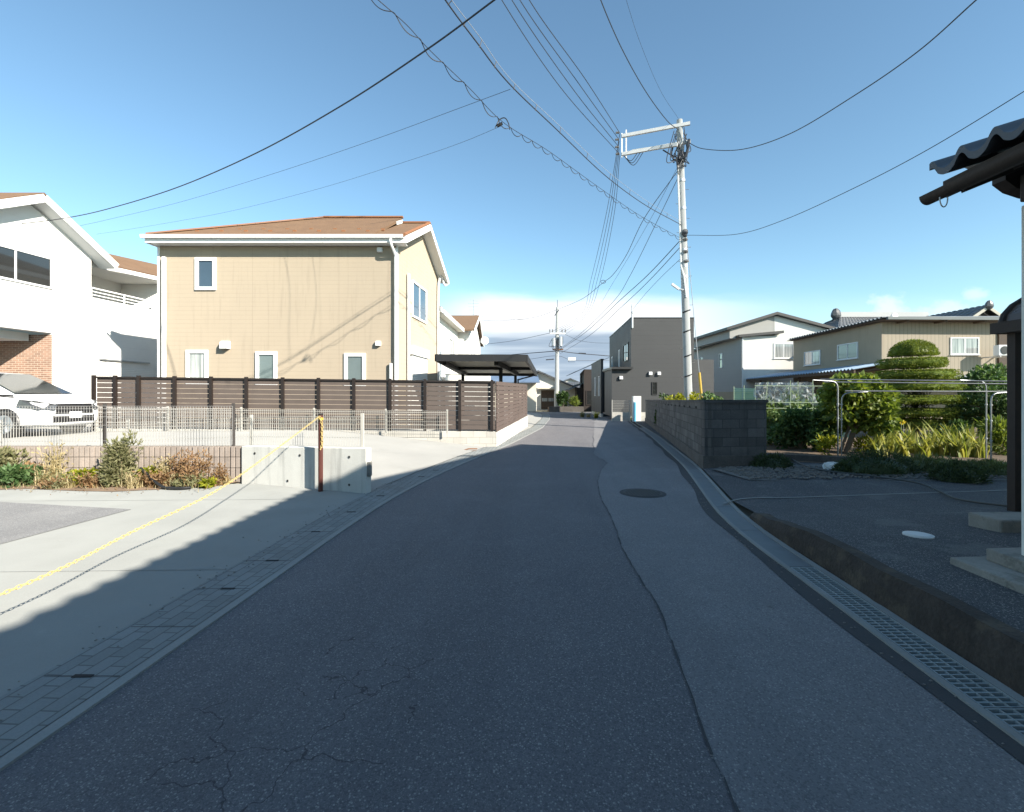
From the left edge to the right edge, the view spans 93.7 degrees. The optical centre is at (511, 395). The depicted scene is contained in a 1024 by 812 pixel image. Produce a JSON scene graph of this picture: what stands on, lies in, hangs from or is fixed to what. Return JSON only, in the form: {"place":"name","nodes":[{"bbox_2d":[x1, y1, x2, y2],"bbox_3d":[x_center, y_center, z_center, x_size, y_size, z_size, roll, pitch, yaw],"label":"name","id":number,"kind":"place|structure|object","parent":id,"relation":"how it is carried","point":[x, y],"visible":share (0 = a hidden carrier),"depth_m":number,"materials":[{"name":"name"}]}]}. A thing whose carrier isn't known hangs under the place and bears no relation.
{"place":"outdoors","nodes":[
{"label":"outdoors","id":0,"kind":"place"},
{"bbox_2d":[0,502,129,543],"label":"parking asphalt","id":1,"kind":"structure","parent":0,"point":[20,520],"depth_m":6.32,"materials":[{"name":"asphalt"}]},
{"bbox_2d":[0,481,237,490],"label":"apron soil","id":2,"kind":"structure","parent":0,"point":[112,488],"depth_m":8.20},
{"bbox_2d":[0,445,30,466],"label":"wall weed","id":3,"kind":"object","parent":2,"relation":"on","point":[10,457],"depth_m":8.72,"materials":[{"name":"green plant"}]},
{"bbox_2d":[0,462,43,487],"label":"wall weed","id":4,"kind":"object","parent":2,"relation":"on","point":[15,474],"depth_m":8.39,"materials":[{"name":"green plant"}]},
{"bbox_2d":[31,439,79,476],"bbox_3d":[-8.187,1.204,8.613,0.728,0.791,0.748,0,0,44],"label":"weed","id":5,"kind":"object","parent":2,"relation":"on","point":[54,461],"visible":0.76,"depth_m":8.59,"materials":[{"name":"beige plant"}]},
{"bbox_2d":[73,471,101,487],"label":"weed","id":6,"kind":"object","parent":2,"relation":"on","point":[88,480],"visible":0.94,"depth_m":8.25,"materials":[{"name":"orange plant"}]},
{"bbox_2d":[97,462,128,487],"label":"wall weed","id":7,"kind":"object","parent":2,"relation":"on","point":[106,478],"depth_m":8.29,"materials":[{"name":"green plant"}]},
{"bbox_2d":[92,429,143,486],"bbox_3d":[-6.875,1.162,8.480,0.752,1.153,0.640,0,0,14],"label":"wall weed","id":8,"kind":"object","parent":2,"relation":"on","point":[119,452],"depth_m":8.37,"materials":[{"name":"green plant"}]},
{"bbox_2d":[173,448,213,485],"bbox_3d":[-5.597,1.286,8.451,0.625,0.721,0.550,0,0,33],"label":"wall weed","id":9,"kind":"object","parent":2,"relation":"on","point":[201,464],"depth_m":8.44,"materials":[{"name":"beige plant"}]},
{"bbox_2d":[0,484,384,696],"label":"concrete apron","id":10,"kind":"object","parent":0,"point":[54,619],"visible":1,"depth_m":4.79,"materials":[{"name":"concrete"}]},
{"bbox_2d":[242,446,370,493],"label":"retaining wall","id":11,"kind":"structure","parent":10,"relation":"on","point":[344,469],"depth_m":8.26,"materials":[{"name":"concrete"}]},
{"bbox_2d":[318,413,322,491],"bbox_3d":[-3.190,0.960,8.000,0.083,1.320,0.083,0,0,0],"label":"chain post","id":12,"kind":"object","parent":10,"relation":"on","point":[320,470],"visible":0.88,"depth_m":7.97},
{"bbox_2d":[0,416,322,595],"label":"chain","id":13,"kind":"object","parent":12,"relation":"hanging from","point":[61,568],"visible":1,"depth_m":4.39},
{"bbox_2d":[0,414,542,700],"bbox_3d":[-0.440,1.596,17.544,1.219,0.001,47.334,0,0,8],"label":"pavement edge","id":14,"kind":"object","parent":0,"point":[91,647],"visible":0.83,"depth_m":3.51,"materials":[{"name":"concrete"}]},
{"bbox_2d":[3,408,541,489],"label":"concrete lot","id":15,"kind":"structure","parent":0,"point":[394,458],"depth_m":12.26,"materials":[{"name":"concrete"}]},
{"bbox_2d":[0,372,97,437],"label":"parked car","id":16,"kind":"object","parent":15,"relation":"on","point":[26,391],"visible":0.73,"depth_m":12.26,"materials":[{"name":"metal"}]},
{"bbox_2d":[0,193,156,417],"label":"white house","id":17,"kind":"structure","parent":15,"relation":"on","point":[78,306],"depth_m":18.09,"materials":[{"name":"paint"}]},
{"bbox_2d":[0,244,52,288],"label":"window","id":18,"kind":"structure","parent":17,"relation":"in","point":[16,265],"depth_m":16.69,"materials":[{"name":"glass"}]},
{"bbox_2d":[114,368,154,417],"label":"wall","id":19,"kind":"structure","parent":17,"relation":"in","point":[121,372],"depth_m":20.85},
{"bbox_2d":[22,0,494,223],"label":"overhead wire","id":20,"kind":"object","parent":17,"relation":"attached to","point":[453,30],"visible":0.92,"depth_m":10.10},
{"bbox_2d":[0,413,363,447],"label":"fence","id":21,"kind":"object","parent":15,"relation":"on","point":[251,423],"visible":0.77,"depth_m":9.00,"materials":[{"name":"metal"}]},
{"bbox_2d":[96,405,447,434],"bbox_3d":[-6.930,0.741,14.148,10.009,0.898,0.085,0,0,-5],"label":"fence","id":22,"kind":"object","parent":15,"relation":"on","point":[386,428],"visible":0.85,"depth_m":14.11,"materials":[{"name":"metal"}]},
{"bbox_2d":[140,216,448,424],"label":"beige house","id":23,"kind":"structure","parent":15,"relation":"on","point":[337,297],"depth_m":16.80,"materials":[{"name":"paint"}]},
{"bbox_2d":[186,350,208,383],"bbox_3d":[-11.004,-0.980,16.775,0.765,1.213,0.070,0,0,0],"label":"window","id":24,"kind":"structure","parent":23,"relation":"in","point":[197,361],"depth_m":16.79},
{"bbox_2d":[195,257,216,289],"bbox_3d":[-10.705,-4.247,16.775,0.728,1.139,0.070,0,0,0],"label":"window","id":25,"kind":"structure","parent":23,"relation":"in","point":[205,267],"depth_m":16.79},
{"bbox_2d":[255,351,276,384],"bbox_3d":[-8.587,-0.933,16.775,0.747,1.195,0.070,0,0,0],"label":"window","id":26,"kind":"structure","parent":23,"relation":"in","point":[265,361],"depth_m":16.79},
{"bbox_2d":[344,353,365,385],"bbox_3d":[-5.488,-0.887,16.775,0.747,1.176,0.070,0,0,0],"label":"window","id":27,"kind":"structure","parent":23,"relation":"in","point":[354,363],"depth_m":16.79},
{"bbox_2d":[412,280,426,323],"bbox_3d":[-3.731,-3.730,19.388,0.060,1.420,1.950,0,0,6],"label":"window","id":28,"kind":"structure","parent":23,"relation":"in","point":[419,294],"depth_m":19.36,"materials":[{"name":"glass"}]},
{"bbox_2d":[445,373,489,410],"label":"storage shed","id":29,"kind":"structure","parent":15,"relation":"on","point":[453,376],"depth_m":31.00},
{"bbox_2d":[435,354,536,416],"bbox_3d":[-0.725,0.052,22.900,4.450,3.095,11.100,0,0,0],"label":"carport","id":30,"kind":"object","parent":15,"relation":"on","point":[499,365],"visible":0.74,"depth_m":20.54,"materials":[{"name":"metal"}]},
{"bbox_2d":[0,414,548,756],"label":"pavement","id":31,"kind":"structure","parent":0,"point":[31,709],"depth_m":3.22,"materials":[{"name":"concrete"}]},
{"bbox_2d":[0,410,754,757],"bbox_3d":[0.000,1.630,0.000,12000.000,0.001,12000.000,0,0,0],"label":"ground","id":32,"kind":"structure","parent":0,"point":[746,512],"depth_m":6.74,"materials":[{"name":"concrete"}]},
{"bbox_2d":[0,446,241,482],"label":"ribbed wall","id":33,"kind":"structure","parent":32,"relation":"on","point":[81,457],"depth_m":8.87,"materials":[{"name":"concrete"}]},
{"bbox_2d":[2,403,234,445],"bbox_3d":[-11.200,0.570,8.941,12.044,0.840,0.083,0,0,0],"label":"fence","id":34,"kind":"object","parent":33,"relation":"on","point":[105,423],"visible":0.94,"depth_m":8.93,"materials":[{"name":"grey metal"}]},
{"bbox_2d":[0,414,549,771],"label":"kerb","id":35,"kind":"structure","parent":32,"relation":"on","point":[34,741],"depth_m":2.92,"materials":[{"name":"concrete"}]},
{"bbox_2d":[91,375,527,447],"bbox_3d":[-3.672,0.530,16.637,16.699,2.240,6.716,0,0,-39],"label":"slat fence","id":36,"kind":"object","parent":32,"relation":"on","point":[151,391],"visible":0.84,"depth_m":14.60,"materials":[{"name":"wood"}]},
{"bbox_2d":[439,299,488,410],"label":"white house","id":37,"kind":"structure","parent":32,"relation":"on","point":[460,334],"depth_m":38.40,"materials":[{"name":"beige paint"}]},
{"bbox_2d":[490,375,539,411],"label":"blue roof house","id":38,"kind":"structure","parent":32,"relation":"on","point":[530,382],"depth_m":47.50,"materials":[{"name":"beige paint"}]},
{"bbox_2d":[536,370,577,409],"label":"white house","id":39,"kind":"structure","parent":32,"relation":"on","point":[545,386],"depth_m":52.00,"materials":[{"name":"paint"}]},
{"bbox_2d":[541,390,554,408],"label":"door","id":40,"kind":"structure","parent":39,"relation":"in","point":[547,396],"depth_m":51.93,"materials":[{"name":"brown wood"}]},
{"bbox_2d":[548,406,583,411],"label":"planter wall","id":41,"kind":"structure","parent":32,"relation":"on","point":[565,408],"depth_m":46.10,"materials":[{"name":"concrete"}]},
{"bbox_2d":[549,300,565,405],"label":"utility pole","id":42,"kind":"object","parent":41,"relation":"on","point":[557,341],"visible":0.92,"depth_m":47.81,"materials":[{"name":"concrete"}]},
{"bbox_2d":[567,358,607,410],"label":"wooden house","id":43,"kind":"structure","parent":32,"relation":"on","point":[583,392],"depth_m":48.00,"materials":[{"name":"brown wood"}]},
{"bbox_2d":[615,119,694,399],"bbox_3d":[6.298,-5.193,21.189,3.435,13.702,0.749,0,0,15],"label":"utility pole","id":44,"kind":"object","parent":32,"relation":"on","point":[680,157],"visible":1,"depth_m":20.88,"materials":[{"name":"concrete"}]},
{"bbox_2d":[371,0,681,239],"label":"coiled wire","id":45,"kind":"object","parent":44,"relation":"attached to","point":[497,116],"visible":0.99,"depth_m":10.32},
{"bbox_2d":[378,0,679,237],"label":"overhead wire","id":46,"kind":"object","parent":44,"relation":"attached to","point":[492,112],"visible":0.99,"depth_m":10.15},
{"bbox_2d":[445,0,680,224],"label":"overhead wire","id":47,"kind":"object","parent":44,"relation":"attached to","point":[534,108],"visible":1,"depth_m":11.12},
{"bbox_2d":[690,0,976,150],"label":"overhead wire","id":48,"kind":"object","parent":44,"relation":"attached to","point":[858,92],"visible":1,"depth_m":12.54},
{"bbox_2d":[698,91,1023,235],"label":"overhead wire","id":49,"kind":"object","parent":44,"relation":"attached to","point":[879,175],"visible":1,"depth_m":11.94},
{"bbox_2d":[645,400,767,470],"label":"block wall","id":50,"kind":"structure","parent":32,"relation":"on","point":[703,434],"depth_m":10.54,"materials":[{"name":"concrete"}]},
{"bbox_2d":[694,312,834,409],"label":"white house","id":51,"kind":"structure","parent":32,"relation":"on","point":[739,354],"depth_m":38.73,"materials":[{"name":"grey"}]},
{"bbox_2d":[773,343,792,358],"bbox_3d":[21.771,-3.544,38.444,1.700,1.255,0.108,0,0,0],"label":"window","id":52,"kind":"structure","parent":51,"relation":"in","point":[780,350],"depth_m":38.47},
{"bbox_2d":[746,316,1006,418],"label":"tan house","id":53,"kind":"structure","parent":32,"relation":"on","point":[964,344],"depth_m":27.00,"materials":[{"name":"metal"}]},
{"bbox_2d":[804,350,820,365],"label":"window","id":54,"kind":"structure","parent":53,"relation":"in","point":[811,358],"depth_m":33.52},
{"bbox_2d":[836,342,858,360],"bbox_3d":[20.830,-2.723,29.851,0.108,1.015,1.980,0,0,2],"label":"window","id":55,"kind":"structure","parent":53,"relation":"in","point":[847,351],"depth_m":29.83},
{"bbox_2d":[950,337,979,354],"bbox_3d":[25.440,-2.753,26.956,1.700,1.015,0.108,0,0,0],"label":"window","id":56,"kind":"structure","parent":53,"relation":"in","point":[958,345],"depth_m":26.98,"materials":[{"name":"glass"}]},
{"bbox_2d":[750,513,1023,696],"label":"yard edging","id":57,"kind":"object","parent":32,"relation":"on","point":[993,647],"visible":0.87,"depth_m":3.26,"materials":[{"name":"concrete"}]},
{"bbox_2d":[823,300,1000,326],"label":"tiled house","id":58,"kind":"structure","parent":32,"relation":"on","point":[839,318],"depth_m":39.91,"materials":[{"name":"tile"}]},
{"bbox_2d":[0,414,1023,811],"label":"road","id":59,"kind":"structure","parent":0,"point":[486,632],"depth_m":2.63,"materials":[{"name":"asphalt"}]},
{"bbox_2d":[593,414,1023,811],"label":"road patch","id":60,"kind":"object","parent":59,"relation":"on","point":[803,704],"visible":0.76,"depth_m":2.61,"materials":[{"name":"asphalt"}]},
{"bbox_2d":[619,488,666,497],"bbox_3d":[2.130,1.590,7.826,0.740,0.020,0.740,0,0,0],"label":"manhole cover","id":61,"kind":"object","parent":60,"relation":"on","point":[642,493],"visible":1,"depth_m":7.75,"materials":[{"name":"metal"}]},
{"bbox_2d":[593,448,739,811],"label":"road seam","id":62,"kind":"object","parent":60,"relation":"on","point":[711,752],"visible":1,"depth_m":2.60,"materials":[{"name":"asphalt"}]},
{"bbox_2d":[628,421,1023,763],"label":"road edge","id":63,"kind":"object","parent":59,"relation":"on","point":[998,736],"visible":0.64,"depth_m":3.17,"materials":[{"name":"concrete"}]},
{"bbox_2d":[0,0,1023,381],"label":"sky","id":64,"kind":"structure","parent":0,"point":[104,104],"materials":[{"name":"blue"}]},
{"bbox_2d":[636,421,1023,632],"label":"yard","id":65,"kind":"structure","parent":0,"point":[874,526],"depth_m":5.58,"materials":[{"name":"asphalt"}]},
{"bbox_2d":[612,400,644,420],"bbox_3d":[7.300,0.965,29.825,2.200,1.370,0.150,0,0,0],"label":"fence","id":66,"kind":"object","parent":65,"relation":"on","point":[621,416],"visible":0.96,"depth_m":29.75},
{"bbox_2d":[632,396,640,421],"bbox_3d":[7.667,0.835,29.489,0.492,1.570,0.522,0,0,0],"label":"gate post","id":67,"kind":"object","parent":65,"relation":"on","point":[636,408],"visible":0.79,"depth_m":29.40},
{"bbox_2d":[591,304,713,417],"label":"dark house","id":68,"kind":"structure","parent":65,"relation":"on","point":[646,358],"depth_m":31.00,"materials":[{"name":"paint"}]},
{"bbox_2d":[714,464,1006,479],"bbox_3d":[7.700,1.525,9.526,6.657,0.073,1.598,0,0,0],"label":"gravel","id":69,"kind":"structure","parent":65,"relation":"on","point":[798,471],"depth_m":9.23,"materials":[{"name":"gravel"}]},
{"bbox_2d":[748,451,794,468],"bbox_3d":[5.579,1.486,10.329,0.950,0.595,0.944,0,0,31],"label":"ground cover mound","id":70,"kind":"object","parent":69,"relation":"on","point":[770,460],"visible":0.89,"depth_m":10.18,"materials":[{"name":"green plant"}]},
{"bbox_2d":[835,447,923,476],"bbox_3d":[7.225,1.469,9.512,1.701,0.903,1.118,0,0,0],"label":"ground cover mound","id":71,"kind":"object","parent":69,"relation":"on","point":[880,464],"visible":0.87,"depth_m":9.28,"materials":[{"name":"green plant"}]},
{"bbox_2d":[895,451,969,472],"bbox_3d":[8.407,1.470,9.776,1.688,0.691,0.958,0,0,0],"label":"ground cover mound","id":72,"kind":"object","parent":69,"relation":"on","point":[926,463],"visible":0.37,"depth_m":9.61,"materials":[{"name":"green plant"}]},
{"bbox_2d":[923,458,993,484],"bbox_3d":[8.106,1.479,8.693,0.945,0.713,0.884,0,0,-34],"label":"ground cover mound","id":73,"kind":"object","parent":69,"relation":"on","point":[953,472],"visible":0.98,"depth_m":8.56,"materials":[{"name":"green plant"}]},
{"bbox_2d":[958,456,1005,474],"bbox_3d":[9.357,1.475,9.454,1.603,0.582,0.906,0,0,0],"label":"ground cover mound","id":74,"kind":"object","parent":69,"relation":"on","point":[980,463],"visible":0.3,"depth_m":9.41,"materials":[{"name":"green plant"}]},
{"bbox_2d":[980,460,1006,476],"bbox_3d":[9.528,1.489,9.155,1.138,0.518,0.815,0,0,0],"label":"ground cover mound","id":75,"kind":"object","parent":69,"relation":"on","point":[999,470],"visible":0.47,"depth_m":9.14,"materials":[{"name":"green plant"}]},
{"bbox_2d":[723,490,1004,502],"bbox_3d":[5.715,1.556,7.554,5.448,0.004,0.285,0,0,-10],"label":"driveway joint","id":76,"kind":"object","parent":65,"relation":"on","point":[856,495],"visible":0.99,"depth_m":7.47,"materials":[{"name":"concrete"}]},
{"bbox_2d":[791,458,1006,506],"bbox_3d":[6.552,1.458,8.752,0.717,0.166,5.587,0,0,-3],"label":"garden hose","id":77,"kind":"object","parent":65,"relation":"on","point":[973,501],"visible":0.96,"depth_m":8.20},
{"bbox_2d":[919,118,1023,555],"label":"tiled house","id":78,"kind":"structure","parent":65,"relation":"on","point":[996,156],"depth_m":3.40,"materials":[{"name":"tile"}]},
{"bbox_2d":[950,547,1023,593],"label":"entrance step","id":79,"kind":"object","parent":65,"relation":"on","point":[1004,567],"visible":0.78,"depth_m":3.58,"materials":[{"name":"concrete"}]},
{"bbox_2d":[968,512,1020,532],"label":"stone block","id":80,"kind":"structure","parent":65,"relation":"on","point":[1005,522],"depth_m":4.86,"materials":[{"name":"concrete"}]},
{"bbox_2d":[990,298,1020,511],"bbox_3d":[7.658,0.055,5.670,3.070,3.090,0.980,0,0,0],"label":"carport","id":81,"kind":"object","parent":65,"relation":"on","point":[1008,323],"visible":0.86,"depth_m":5.97,"materials":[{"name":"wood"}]},
{"bbox_2d":[766,427,1006,462],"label":"garden soil","id":82,"kind":"structure","parent":0,"point":[772,449],"depth_m":13.04,"materials":[{"name":"soil"}]},
{"bbox_2d":[758,393,784,445],"bbox_3d":[7.841,0.778,14.611,0.806,1.794,0.730,0,0,-14],"label":"vegetable plant","id":83,"kind":"object","parent":82,"relation":"on","point":[771,418],"visible":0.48,"depth_m":14.48,"materials":[{"name":"green plant"}]},
{"bbox_2d":[754,379,818,410],"bbox_3d":[8.469,0.529,14.354,2.600,2.005,0.366,0,0,0],"label":"garden trellis","id":84,"kind":"object","parent":82,"relation":"on","point":[788,389],"visible":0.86,"depth_m":14.30,"materials":[{"name":"grey metal"}]},
{"bbox_2d":[766,405,810,448],"bbox_3d":[8.105,0.932,13.636,1.672,1.324,1.316,0,0,0],"label":"vegetable plant","id":85,"kind":"object","parent":82,"relation":"on","point":[791,427],"visible":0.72,"depth_m":13.47,"materials":[{"name":"green plant"}]},
{"bbox_2d":[774,390,807,440],"bbox_3d":[8.480,0.725,14.792,1.511,2.011,1.322,0,0,0],"label":"vegetable plant","id":86,"kind":"object","parent":82,"relation":"on","point":[782,405],"visible":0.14,"depth_m":14.62,"materials":[{"name":"green plant"}]},
{"bbox_2d":[767,453,852,462],"bbox_3d":[6.810,1.480,11.176,2.283,0.180,0.153,0,0,19],"label":"bed edging","id":87,"kind":"object","parent":82,"relation":"on","point":[812,458],"visible":0.36,"depth_m":11.06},
{"bbox_2d":[805,408,840,451],"bbox_3d":[8.387,0.951,12.960,0.922,1.270,0.781,0,0,12],"label":"vegetable plant","id":88,"kind":"object","parent":82,"relation":"on","point":[813,429],"visible":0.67,"depth_m":12.85,"materials":[{"name":"green plant"}]},
{"bbox_2d":[812,380,838,455],"bbox_3d":[7.781,0.618,11.900,0.647,2.024,0.051,0,0,0],"label":"drying stand","id":89,"kind":"object","parent":82,"relation":"on","point":[837,413],"visible":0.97,"depth_m":11.88,"materials":[{"name":"metal"}]},
{"bbox_2d":[820,379,1006,381],"bbox_3d":[9.600,-0.356,11.400,3.877,0.128,0.028,0,0,24],"label":"drying pole","id":90,"kind":"object","parent":89,"relation":"attached to","point":[918,380],"visible":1,"depth_m":11.38,"materials":[{"name":"metal"}]},
{"bbox_2d":[824,381,1006,384],"bbox_3d":[9.583,-0.290,11.300,3.831,0.114,0.028,0,0,21],"label":"drying pole","id":91,"kind":"object","parent":89,"relation":"attached to","point":[917,383],"visible":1,"depth_m":11.30,"materials":[{"name":"metal"}]},
{"bbox_2d":[812,433,842,454],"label":"weed","id":92,"kind":"object","parent":82,"relation":"on","point":[827,441],"visible":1,"depth_m":12.12,"materials":[{"name":"green plant"}]},
{"bbox_2d":[807,370,904,453],"bbox_3d":[9.245,0.488,12.657,2.347,2.331,1.712,0,0,0],"label":"fig tree","id":93,"kind":"object","parent":82,"relation":"on","point":[871,413],"visible":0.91,"depth_m":12.36,"materials":[{"name":"green plant"}]},
{"bbox_2d":[860,430,897,456],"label":"iris clump","id":94,"kind":"object","parent":82,"relation":"on","point":[882,444],"visible":0.69,"depth_m":11.96,"materials":[{"name":"green plant"}]},
{"bbox_2d":[894,429,928,456],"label":"iris clump","id":95,"kind":"object","parent":82,"relation":"on","point":[903,448],"visible":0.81,"depth_m":11.83,"materials":[{"name":"green plant"}]},
{"bbox_2d":[874,339,967,437],"bbox_3d":[14.387,-0.188,16.999,2.791,3.648,2.747,0,0,0],"label":"topiary tree","id":96,"kind":"object","parent":82,"relation":"on","point":[910,350],"visible":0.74,"depth_m":16.38,"materials":[{"name":"green plant"}]},
{"bbox_2d":[902,431,939,456],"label":"iris clump","id":97,"kind":"object","parent":82,"relation":"on","point":[923,448],"visible":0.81,"depth_m":11.97,"materials":[{"name":"green plant"}]},
{"bbox_2d":[928,430,959,456],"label":"iris clump","id":98,"kind":"object","parent":82,"relation":"on","point":[940,448],"visible":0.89,"depth_m":12.05,"materials":[{"name":"green plant"}]},
{"bbox_2d":[931,418,971,436],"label":"shrub","id":99,"kind":"object","parent":82,"relation":"on","point":[962,422],"visible":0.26,"depth_m":14.82,"materials":[{"name":"green plant"}]},
{"bbox_2d":[933,431,978,457],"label":"iris clump","id":100,"kind":"object","parent":82,"relation":"on","point":[959,450],"visible":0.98,"depth_m":11.88,"materials":[{"name":"green plant"}]},
{"bbox_2d":[951,382,1006,430],"bbox_3d":[15.553,0.567,15.576,1.981,2.151,1.912,0,0,0],"label":"garden tree","id":101,"kind":"object","parent":82,"relation":"on","point":[977,402],"visible":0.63,"depth_m":15.55,"materials":[{"name":"green plant"}]},
{"bbox_2d":[957,430,1004,457],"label":"iris clump","id":102,"kind":"object","parent":82,"relation":"on","point":[977,451],"visible":0.89,"depth_m":11.73,"materials":[{"name":"green plant"}]},
{"bbox_2d":[960,362,1006,414],"bbox_3d":[17.675,0.211,17.370,2.339,2.857,2.290,0,0,0],"label":"garden tree","id":103,"kind":"object","parent":82,"relation":"on","point":[998,371],"visible":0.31,"depth_m":17.33,"materials":[{"name":"green plant"}]},
{"bbox_2d":[973,414,1006,455],"bbox_3d":[12.746,1.073,12.474,1.136,1.314,1.077,0,0,-28],"label":"shrub","id":104,"kind":"object","parent":82,"relation":"on","point":[999,436],"visible":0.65,"depth_m":12.39,"materials":[{"name":"green plant"}]},
{"label":"drain bed","id":105,"kind":"structure","parent":0,"visible":0},
{"bbox_2d":[704,490,730,506],"bbox_3d":[3.164,1.597,7.436,0.218,0.026,1.280,0,0,14],"label":"drain plate","id":106,"kind":"object","parent":105,"relation":"on","point":[717,499],"visible":0.79,"depth_m":7.37,"materials":[{"name":"metal"}]},
{"bbox_2d":[717,507,757,529],"bbox_3d":[2.896,1.597,6.236,0.232,0.026,1.252,0,0,11],"label":"drain plate","id":107,"kind":"object","parent":105,"relation":"on","point":[735,517],"visible":0.75,"depth_m":6.17,"materials":[{"name":"metal"}]},
{"bbox_2d":[741,530,812,566],"bbox_3d":[2.727,1.597,5.035,0.227,0.026,1.217,0,0,6],"label":"drain plate","id":108,"kind":"object","parent":105,"relation":"on","point":[777,550],"visible":0.75,"depth_m":4.93,"materials":[{"name":"metal"}]},
{"bbox_2d":[630,421,1023,745],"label":"drain rim","id":109,"kind":"object","parent":105,"relation":"on","point":[989,716],"visible":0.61,"depth_m":3.29,"materials":[{"name":"concrete"}]},
{"bbox_2d":[791,567,889,617],"bbox_3d":[2.628,1.594,3.925,0.219,0.028,1.023,0,0,5],"label":"drain grate","id":110,"kind":"object","parent":105,"relation":"on","point":[858,606],"visible":0.79,"depth_m":3.84,"materials":[{"name":"metal"}]},
{"bbox_2d":[860,617,1023,708],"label":"drain grate","id":111,"kind":"object","parent":105,"relation":"on","point":[977,689],"visible":0.79,"depth_m":2.82,"materials":[{"name":"metal"}]},
{"bbox_2d":[985,707,1023,735],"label":"drain grate","id":112,"kind":"object","parent":105,"relation":"on","point":[1012,717],"visible":0.7,"depth_m":2.38,"materials":[{"name":"metal"}]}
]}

